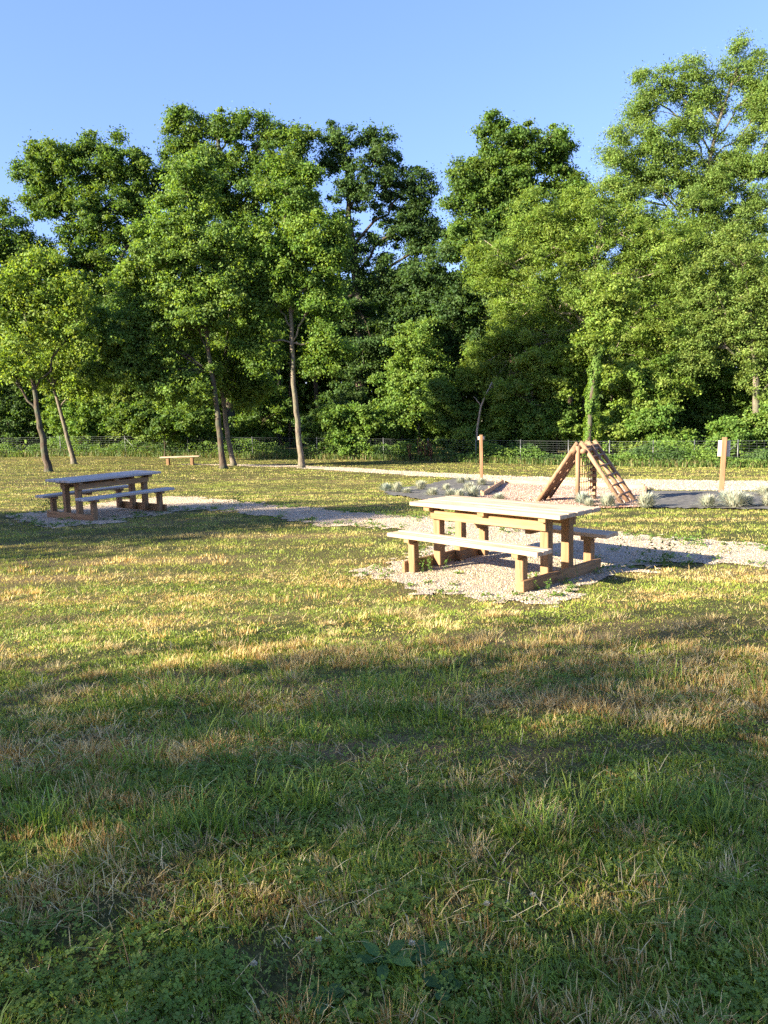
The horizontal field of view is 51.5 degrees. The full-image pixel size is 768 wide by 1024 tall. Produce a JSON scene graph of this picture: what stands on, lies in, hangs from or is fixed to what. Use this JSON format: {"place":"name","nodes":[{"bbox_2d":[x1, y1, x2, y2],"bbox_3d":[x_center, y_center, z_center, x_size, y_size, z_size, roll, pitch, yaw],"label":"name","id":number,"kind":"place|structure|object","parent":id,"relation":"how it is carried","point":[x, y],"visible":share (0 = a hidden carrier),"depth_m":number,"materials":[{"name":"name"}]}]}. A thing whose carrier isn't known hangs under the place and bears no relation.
{"place":"outdoors","nodes":[
{"label":"outdoors","id":0,"kind":"place"},
{"bbox_2d":[0,413,767,1023],"bbox_3d":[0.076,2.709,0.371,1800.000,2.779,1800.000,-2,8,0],"label":"lawn ground","id":1,"kind":"structure","parent":0,"point":[620,629],"depth_m":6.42,"materials":[{"name":"green plant"}]},
{"bbox_2d":[0,379,56,453],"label":"shrub","id":2,"kind":"object","parent":1,"relation":"on","point":[13,426],"visible":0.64,"depth_m":53.99,"materials":[{"name":"green plant"}]},
{"bbox_2d":[0,195,66,401],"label":"oak tree","id":3,"kind":"object","parent":1,"relation":"on","point":[12,241],"visible":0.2,"depth_m":51.74,"materials":[{"name":"green plant"}]},
{"bbox_2d":[0,240,101,471],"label":"slender tree","id":4,"kind":"object","parent":1,"relation":"on","point":[18,323],"visible":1,"depth_m":34.58,"materials":[{"name":"green plant"}]},
{"bbox_2d":[20,284,114,463],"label":"slender tree","id":5,"kind":"object","parent":1,"relation":"on","point":[66,360],"visible":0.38,"depth_m":41.41,"materials":[{"name":"green plant"}]},
{"bbox_2d":[33,393,135,453],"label":"shrub","id":6,"kind":"object","parent":1,"relation":"on","point":[83,428],"visible":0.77,"depth_m":51.99,"materials":[{"name":"green plant"}]},
{"bbox_2d":[2,124,172,446],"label":"oak tree","id":7,"kind":"object","parent":1,"relation":"on","point":[50,199],"visible":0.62,"depth_m":52.92,"materials":[{"name":"green plant"}]},
{"bbox_2d":[83,354,169,453],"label":"shrub","id":8,"kind":"object","parent":1,"relation":"on","point":[130,396],"visible":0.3,"depth_m":51.88,"materials":[{"name":"green plant"}]},
{"bbox_2d":[104,397,213,455],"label":"shrub","id":9,"kind":"object","parent":1,"relation":"on","point":[137,418],"visible":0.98,"depth_m":48.19,"materials":[{"name":"green plant"}]},
{"bbox_2d":[68,144,276,468],"bbox_3d":[-9.906,-9.144,36.957,9.894,14.946,4.722,-2,8,0],"label":"slender tree","id":10,"kind":"object","parent":1,"relation":"on","point":[136,336],"visible":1,"depth_m":36.24,"materials":[{"name":"green plant"}]},
{"bbox_2d":[160,455,199,464],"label":"park bench","id":11,"kind":"object","parent":1,"relation":"on","point":[169,457],"visible":0.85,"depth_m":41.30,"materials":[{"name":"brown wood"}]},
{"bbox_2d":[151,366,219,454],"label":"shrub","id":12,"kind":"object","parent":1,"relation":"on","point":[206,435],"visible":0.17,"depth_m":51.17,"materials":[{"name":"green plant"}]},
{"bbox_2d":[145,100,329,450],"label":"oak tree","id":13,"kind":"object","parent":1,"relation":"on","point":[233,207],"visible":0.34,"depth_m":53.58,"materials":[{"name":"green plant"}]},
{"bbox_2d":[196,251,283,465],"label":"slender tree","id":14,"kind":"object","parent":1,"relation":"on","point":[246,393],"visible":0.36,"depth_m":40.05,"materials":[{"name":"green plant"}]},
{"bbox_2d":[250,960,257,979],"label":"clover flower","id":15,"kind":"object","parent":1,"relation":"on","point":[253,963],"visible":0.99,"depth_m":2.22,"materials":[{"name":"white plant"}]},
{"bbox_2d":[209,370,304,454],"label":"shrub","id":16,"kind":"object","parent":1,"relation":"on","point":[247,427],"visible":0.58,"depth_m":50.52,"materials":[{"name":"green plant"}]},
{"bbox_2d":[225,150,362,467],"bbox_3d":[-4.282,-9.238,37.408,6.642,14.914,4.053,-2,8,0],"label":"slender tree","id":17,"kind":"object","parent":1,"relation":"on","point":[289,251],"visible":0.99,"depth_m":36.81,"materials":[{"name":"green plant"}]},
{"bbox_2d":[305,982,346,1014],"bbox_3d":[-0.155,1.291,2.103,0.111,0.033,0.129,-2,8,0],"label":"broadleaf weed","id":18,"kind":"object","parent":1,"relation":"on","point":[339,991],"visible":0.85,"depth_m":2.13,"materials":[{"name":"green plant"}]},
{"bbox_2d":[291,380,377,453],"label":"shrub","id":19,"kind":"object","parent":1,"relation":"on","point":[344,395],"visible":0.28,"depth_m":48.91,"materials":[{"name":"green plant"}]},
{"bbox_2d":[306,400,390,458],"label":"shrub","id":20,"kind":"object","parent":1,"relation":"on","point":[369,422],"visible":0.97,"depth_m":47.20,"materials":[{"name":"green plant"}]},
{"bbox_2d":[293,118,448,405],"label":"oak tree","id":21,"kind":"object","parent":1,"relation":"on","point":[407,223],"visible":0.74,"depth_m":55.39,"materials":[{"name":"green plant"}]},
{"bbox_2d":[345,937,417,981],"bbox_3d":[-0.006,1.266,2.247,0.209,0.043,0.188,-2,8,0],"label":"broadleaf weed","id":22,"kind":"object","parent":1,"relation":"on","point":[382,968],"visible":0.96,"depth_m":2.27,"materials":[{"name":"green plant"}]},
{"bbox_2d":[0,650,767,1023],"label":"clover cover","id":23,"kind":"object","parent":1,"relation":"on","point":[146,976],"visible":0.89,"depth_m":2.46,"materials":[{"name":"green plant"}]},
{"bbox_2d":[0,437,767,467],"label":"undergrowth","id":24,"kind":"object","parent":1,"relation":"on","point":[699,454],"visible":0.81,"depth_m":44.56,"materials":[{"name":"green plant"}]},
{"bbox_2d":[0,435,767,463],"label":"wire fence","id":25,"kind":"object","parent":1,"relation":"on","point":[609,441],"visible":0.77,"depth_m":45.46,"materials":[{"name":"metal"}]},
{"bbox_2d":[0,256,767,449],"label":"woods","id":26,"kind":"object","parent":1,"relation":"on","point":[306,397],"depth_m":62.53,"materials":[{"name":"green plant"}]},
{"bbox_2d":[369,428,415,456],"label":"shrub","id":27,"kind":"object","parent":1,"relation":"on","point":[380,438],"visible":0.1,"depth_m":49.28,"materials":[{"name":"green plant"}]},
{"bbox_2d":[407,444,411,459],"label":"dock plant","id":28,"kind":"object","parent":1,"relation":"on","point":[409,447],"visible":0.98,"depth_m":45.48,"materials":[{"name":"brown plant"}]},
{"bbox_2d":[358,313,467,455],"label":"hazel tree","id":29,"kind":"object","parent":1,"relation":"on","point":[418,364],"visible":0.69,"depth_m":47.86,"materials":[{"name":"green plant"}]},
{"bbox_2d":[417,437,423,460],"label":"dock plant","id":30,"kind":"object","parent":1,"relation":"on","point":[421,450],"visible":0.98,"depth_m":45.32,"materials":[{"name":"brown plant"}]},
{"bbox_2d":[410,940,449,968],"bbox_3d":[0.133,1.264,2.280,0.104,0.031,0.114,1,8,15],"label":"broadleaf weed","id":31,"kind":"object","parent":1,"relation":"on","point":[442,945],"visible":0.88,"depth_m":2.29,"materials":[{"name":"green plant"}]},
{"bbox_2d":[428,444,432,460],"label":"dock plant","id":32,"kind":"object","parent":1,"relation":"on","point":[430,451],"visible":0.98,"depth_m":44.95,"materials":[{"name":"brown plant"}]},
{"bbox_2d":[384,478,497,498],"bbox_3d":[1.518,-0.636,21.370,2.950,0.598,11.226,0,8,12],"label":"planting bed","id":33,"kind":"object","parent":1,"relation":"on","point":[419,494],"visible":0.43,"depth_m":21.58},
{"bbox_2d":[377,482,392,490],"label":"fescue tuft","id":34,"kind":"object","parent":33,"relation":"on","point":[385,486],"visible":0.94,"depth_m":21.32,"materials":[{"name":"plant"}]},
{"bbox_2d":[389,481,403,491],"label":"fescue tuft","id":35,"kind":"object","parent":33,"relation":"on","point":[397,487],"visible":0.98,"depth_m":20.94,"materials":[{"name":"plant"}]},
{"bbox_2d":[401,487,417,492],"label":"fescue tuft","id":36,"kind":"object","parent":33,"relation":"on","point":[406,490],"visible":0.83,"depth_m":20.35,"materials":[{"name":"plant"}]},
{"bbox_2d":[410,480,432,488],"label":"fescue tuft","id":37,"kind":"object","parent":33,"relation":"on","point":[419,484],"visible":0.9,"depth_m":21.66,"materials":[{"name":"plant"}]},
{"bbox_2d":[424,487,442,494],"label":"fescue tuft","id":38,"kind":"object","parent":33,"relation":"on","point":[431,491],"visible":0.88,"depth_m":19.10,"materials":[{"name":"plant"}]},
{"bbox_2d":[440,483,451,489],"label":"fescue tuft","id":39,"kind":"object","parent":33,"relation":"on","point":[445,487],"visible":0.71,"depth_m":21.19,"materials":[{"name":"plant"}]},
{"bbox_2d":[443,488,455,495],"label":"fescue tuft","id":40,"kind":"object","parent":33,"relation":"on","point":[448,492],"visible":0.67,"depth_m":18.55,"materials":[{"name":"plant"}]},
{"bbox_2d":[444,489,469,496],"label":"fescue tuft","id":41,"kind":"object","parent":33,"relation":"on","point":[457,492],"visible":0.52,"depth_m":17.49,"materials":[{"name":"plant"}]},
{"bbox_2d":[453,475,469,482],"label":"fescue tuft","id":42,"kind":"object","parent":33,"relation":"on","point":[460,479],"visible":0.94,"depth_m":24.09,"materials":[{"name":"plant"}]},
{"bbox_2d":[461,482,480,490],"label":"fescue tuft","id":43,"kind":"object","parent":33,"relation":"on","point":[468,484],"visible":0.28,"depth_m":20.43,"materials":[{"name":"plant"}]},
{"bbox_2d":[464,484,485,496],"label":"fescue tuft","id":44,"kind":"object","parent":33,"relation":"on","point":[472,491],"visible":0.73,"depth_m":17.65,"materials":[{"name":"plant"}]},
{"bbox_2d":[473,477,490,484],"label":"fescue tuft","id":45,"kind":"object","parent":33,"relation":"on","point":[481,481],"visible":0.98,"depth_m":23.17,"materials":[{"name":"plant"}]},
{"bbox_2d":[421,967,462,1001],"bbox_3d":[0.163,1.277,2.156,0.095,0.030,0.120,-6,9,-27],"label":"broadleaf weed","id":46,"kind":"object","parent":1,"relation":"on","point":[433,980],"visible":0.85,"depth_m":2.16,"materials":[{"name":"green plant"}]},
{"bbox_2d":[413,376,484,456],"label":"shrub","id":47,"kind":"object","parent":1,"relation":"on","point":[440,394],"visible":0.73,"depth_m":46.33,"materials":[{"name":"green plant"}]},
{"bbox_2d":[395,241,515,452],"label":"dark leafy tree","id":48,"kind":"object","parent":1,"relation":"on","point":[450,305],"visible":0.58,"depth_m":48.32,"materials":[{"name":"green plant"}]},
{"bbox_2d":[478,435,483,477],"bbox_3d":[3.315,-1.832,27.130,0.220,1.590,0.140,-1,8,7],"label":"sign post","id":49,"kind":"object","parent":1,"relation":"on","point":[480,438],"visible":0.79,"depth_m":27.05,"materials":[{"name":"brown wood"}]},
{"bbox_2d":[473,383,491,456],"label":"dead tree","id":50,"kind":"object","parent":1,"relation":"on","point":[479,416],"visible":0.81,"depth_m":44.87,"materials":[{"name":"wood"}]},
{"bbox_2d":[447,421,526,458],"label":"shrub","id":51,"kind":"object","parent":1,"relation":"on","point":[465,435],"visible":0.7,"depth_m":45.25,"materials":[{"name":"green plant"}]},
{"bbox_2d":[480,479,503,495],"bbox_3d":[2.908,-0.621,21.160,0.100,0.240,5.882,0,5,13],"label":"timber edging","id":52,"kind":"object","parent":1,"relation":"on","point":[493,487],"visible":0.58,"depth_m":20.34,"materials":[{"name":"brown wood"}]},
{"bbox_2d":[432,106,601,433],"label":"oak tree","id":53,"kind":"object","parent":1,"relation":"on","point":[491,178],"visible":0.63,"depth_m":51.01,"materials":[{"name":"green plant"}]},
{"bbox_2d":[530,891,535,907],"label":"clover flower","id":54,"kind":"object","parent":1,"relation":"on","point":[532,894],"visible":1,"depth_m":2.51,"materials":[{"name":"white plant"}]},
{"bbox_2d":[488,394,581,457],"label":"shrub","id":55,"kind":"object","parent":1,"relation":"on","point":[526,418],"visible":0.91,"depth_m":44.13,"materials":[{"name":"green plant"}]},
{"bbox_2d":[479,341,603,454],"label":"shrub","id":56,"kind":"object","parent":1,"relation":"on","point":[544,380],"visible":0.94,"depth_m":43.52,"materials":[{"name":"green plant"}]},
{"bbox_2d":[480,483,643,507],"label":"play area gravel","id":57,"kind":"structure","parent":1,"relation":"on","point":[608,491],"depth_m":17.91,"materials":[{"name":"gravel"}]},
{"bbox_2d":[490,491,506,499],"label":"fescue tuft","id":58,"kind":"object","parent":57,"relation":"on","point":[497,496],"visible":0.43,"depth_m":15.90,"materials":[{"name":"plant"}]},
{"bbox_2d":[566,491,593,502],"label":"fescue tuft","id":59,"kind":"object","parent":57,"relation":"on","point":[580,496],"visible":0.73,"depth_m":15.16,"materials":[{"name":"plant"}]},
{"bbox_2d":[536,439,635,503],"bbox_3d":[3.965,-0.766,15.656,1.849,1.280,1.000,3,9,32],"label":"climbing frame","id":60,"kind":"object","parent":57,"relation":"on","point":[570,460],"visible":0.98,"depth_m":15.52,"materials":[{"name":"brown wood"}]},
{"bbox_2d":[581,497,598,505],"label":"fescue tuft","id":61,"kind":"object","parent":57,"relation":"on","point":[590,501],"visible":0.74,"depth_m":14.60,"materials":[{"name":"plant"}]},
{"bbox_2d":[592,493,622,506],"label":"fescue tuft","id":62,"kind":"object","parent":57,"relation":"on","point":[608,500],"visible":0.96,"depth_m":14.50,"materials":[{"name":"plant"}]},
{"bbox_2d":[505,479,644,488],"bbox_3d":[5.175,-0.746,22.196,0.100,0.250,4.720,-8,8,-39],"label":"timber edging","id":63,"kind":"object","parent":1,"relation":"on","point":[569,483],"visible":0.41,"depth_m":22.20,"materials":[{"name":"brown wood"}]},
{"bbox_2d":[447,177,712,448],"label":"ash tree","id":64,"kind":"object","parent":1,"relation":"on","point":[505,339],"visible":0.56,"depth_m":45.17,"materials":[{"name":"green plant"}]},
{"bbox_2d":[565,269,649,453],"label":"ivy clad tree","id":65,"kind":"object","parent":1,"relation":"on","point":[604,323],"visible":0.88,"depth_m":40.82,"materials":[{"name":"green plant"}]},
{"bbox_2d":[579,404,661,459],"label":"shrub","id":66,"kind":"object","parent":1,"relation":"on","point":[611,427],"visible":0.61,"depth_m":42.28,"materials":[{"name":"green plant"}]},
{"bbox_2d":[639,486,646,504],"bbox_3d":[5.614,-0.323,17.215,0.100,0.220,5.901,1,5,19],"label":"timber edging","id":67,"kind":"object","parent":1,"relation":"on","point":[645,489],"visible":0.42,"depth_m":18.15,"materials":[{"name":"brown wood"}]},
{"bbox_2d":[596,361,703,440],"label":"shrub","id":68,"kind":"object","parent":1,"relation":"on","point":[639,383],"visible":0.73,"depth_m":42.60,"materials":[{"name":"green plant"}]},
{"bbox_2d":[623,400,702,462],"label":"shrub","id":69,"kind":"object","parent":1,"relation":"on","point":[637,422],"visible":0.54,"depth_m":41.39,"materials":[{"name":"green plant"}]},
{"bbox_2d":[582,26,767,323],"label":"tall feathery tree","id":70,"kind":"object","parent":1,"relation":"on","point":[709,185],"visible":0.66,"depth_m":48.98,"materials":[{"name":"green plant"}]},
{"bbox_2d":[646,325,767,445],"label":"dark leafy tree","id":71,"kind":"object","parent":1,"relation":"on","point":[704,408],"visible":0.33,"depth_m":44.67,"materials":[{"name":"green plant"}]},
{"bbox_2d":[647,490,767,508],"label":"planting bed","id":72,"kind":"object","parent":1,"relation":"on","point":[679,499],"visible":0.65,"depth_m":15.37,"materials":[{"name":"grey gravel"}]},
{"bbox_2d":[630,491,664,507],"bbox_3d":[4.693,-0.234,14.250,0.739,0.310,0.723,-8,10,-40],"label":"fescue tuft","id":73,"kind":"object","parent":72,"relation":"on","point":[645,500],"visible":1,"depth_m":14.19,"materials":[{"name":"plant"}]},
{"bbox_2d":[695,494,721,506],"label":"fescue tuft","id":74,"kind":"object","parent":72,"relation":"on","point":[707,500],"visible":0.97,"depth_m":14.07,"materials":[{"name":"plant"}]},
{"bbox_2d":[717,437,730,491],"bbox_3d":[7.424,-0.972,17.452,0.250,1.324,0.135,4,9,22],"label":"sign post","id":75,"kind":"object","parent":72,"relation":"on","point":[724,444],"visible":0.79,"depth_m":17.40,"materials":[{"name":"brown wood"}]},
{"bbox_2d":[715,488,734,501],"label":"fescue tuft","id":76,"kind":"object","parent":72,"relation":"on","point":[723,492],"visible":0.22,"depth_m":14.75,"materials":[{"name":"plant"}]},
{"bbox_2d":[712,490,756,506],"bbox_3d":[6.137,-0.254,13.919,0.920,0.340,0.825,4,10,35],"label":"fescue tuft","id":77,"kind":"object","parent":72,"relation":"on","point":[736,499],"visible":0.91,"depth_m":13.82,"materials":[{"name":"plant"}]},
{"bbox_2d":[742,493,757,504],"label":"fescue tuft","id":78,"kind":"object","parent":72,"relation":"on","point":[750,501],"visible":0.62,"depth_m":14.01,"materials":[{"name":"plant"}]},
{"bbox_2d":[752,483,767,494],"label":"fescue tuft","id":79,"kind":"object","parent":72,"relation":"on","point":[763,489],"visible":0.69,"depth_m":15.92,"materials":[{"name":"plant"}]},
{"bbox_2d":[755,492,767,505],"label":"fescue tuft","id":80,"kind":"object","parent":72,"relation":"on","point":[764,500],"visible":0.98,"depth_m":13.99,"materials":[{"name":"plant"}]},
{"bbox_2d":[664,219,767,413],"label":"olive bushy tree","id":81,"kind":"object","parent":1,"relation":"on","point":[741,313],"visible":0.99,"depth_m":41.80,"materials":[{"name":"green plant"}]},
{"bbox_2d":[693,413,767,460],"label":"shrub","id":82,"kind":"object","parent":1,"relation":"on","point":[732,429],"visible":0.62,"depth_m":40.33,"materials":[{"name":"green plant"}]},
{"bbox_2d":[742,398,767,445],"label":"shrub","id":83,"kind":"object","parent":1,"relation":"on","point":[761,424],"visible":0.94,"depth_m":39.79,"materials":[{"name":"green plant"}]},
{"bbox_2d":[0,450,767,467],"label":"verge grass","id":84,"kind":"structure","parent":0,"point":[489,460],"depth_m":45.55,"materials":[{"name":"green plant"}]},
{"bbox_2d":[0,0,767,382],"label":"sky","id":85,"kind":"structure","parent":0,"point":[430,68],"materials":[{"name":"blue"}]},
{"bbox_2d":[6,496,767,606],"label":"gravel path","id":86,"kind":"structure","parent":0,"point":[442,570],"depth_m":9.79,"materials":[{"name":"beige gravel"}]},
{"bbox_2d":[31,499,73,512],"bbox_3d":[-6.841,-0.165,16.375,0.928,0.351,0.467,-2,8,0],"label":"weed plant","id":87,"kind":"object","parent":86,"relation":"on","point":[48,502],"visible":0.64,"depth_m":16.39,"materials":[{"name":"green plant"}]},
{"bbox_2d":[35,470,174,520],"bbox_3d":[-5.453,-0.335,15.672,1.570,0.787,2.089,4,10,35],"label":"picnic table","id":88,"kind":"object","parent":86,"relation":"on","point":[95,482],"visible":0.98,"depth_m":15.41,"materials":[{"name":"brown wood"}]},
{"bbox_2d":[208,492,242,506],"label":"weed plant","id":89,"kind":"object","parent":86,"relation":"on","point":[230,500],"visible":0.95,"depth_m":16.52,"materials":[{"name":"green plant"}]},
{"bbox_2d":[7,501,767,601],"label":"gravel weeds","id":90,"kind":"object","parent":86,"relation":"on","point":[449,532],"visible":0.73,"depth_m":10.69,"materials":[{"name":"green plant"}]},
{"bbox_2d":[418,553,448,571],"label":"weed plant","id":91,"kind":"object","parent":86,"relation":"on","point":[421,558],"visible":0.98,"depth_m":9.15,"materials":[{"name":"green plant"}]},
{"bbox_2d":[387,495,617,592],"bbox_3d":[1.324,0.300,9.065,1.570,0.787,2.087,-9,11,-44],"label":"picnic table","id":92,"kind":"object","parent":86,"relation":"on","point":[484,514],"visible":0.98,"depth_m":8.75,"materials":[{"name":"brown wood"}]},
{"bbox_2d":[499,527,519,532],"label":"weed plant","id":93,"kind":"object","parent":86,"relation":"on","point":[503,530],"visible":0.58,"depth_m":11.83,"materials":[{"name":"green plant"}]},
{"bbox_2d":[534,578,551,589],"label":"weed plant","id":94,"kind":"object","parent":86,"relation":"on","point":[548,585],"visible":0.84,"depth_m":8.11,"materials":[{"name":"green plant"}]},
{"bbox_2d":[632,533,652,540],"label":"weed plant","id":95,"kind":"object","parent":86,"relation":"on","point":[641,538],"visible":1,"depth_m":10.78,"materials":[{"name":"green plant"}]},
{"bbox_2d":[617,538,701,566],"bbox_3d":[3.131,0.457,9.132,0.991,0.336,0.365,3,9,30],"label":"weed plant","id":96,"kind":"object","parent":86,"relation":"on","point":[662,556],"visible":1,"depth_m":9.11,"materials":[{"name":"green plant"}]},
{"bbox_2d":[675,534,706,546],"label":"weed plant","id":97,"kind":"object","parent":86,"relation":"on","point":[695,539],"visible":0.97,"depth_m":10.32,"materials":[{"name":"green plant"}]},
{"bbox_2d":[182,464,767,490],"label":"gravel path","id":98,"kind":"structure","parent":0,"point":[749,482],"depth_m":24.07,"materials":[{"name":"beige gravel"}]}
]}

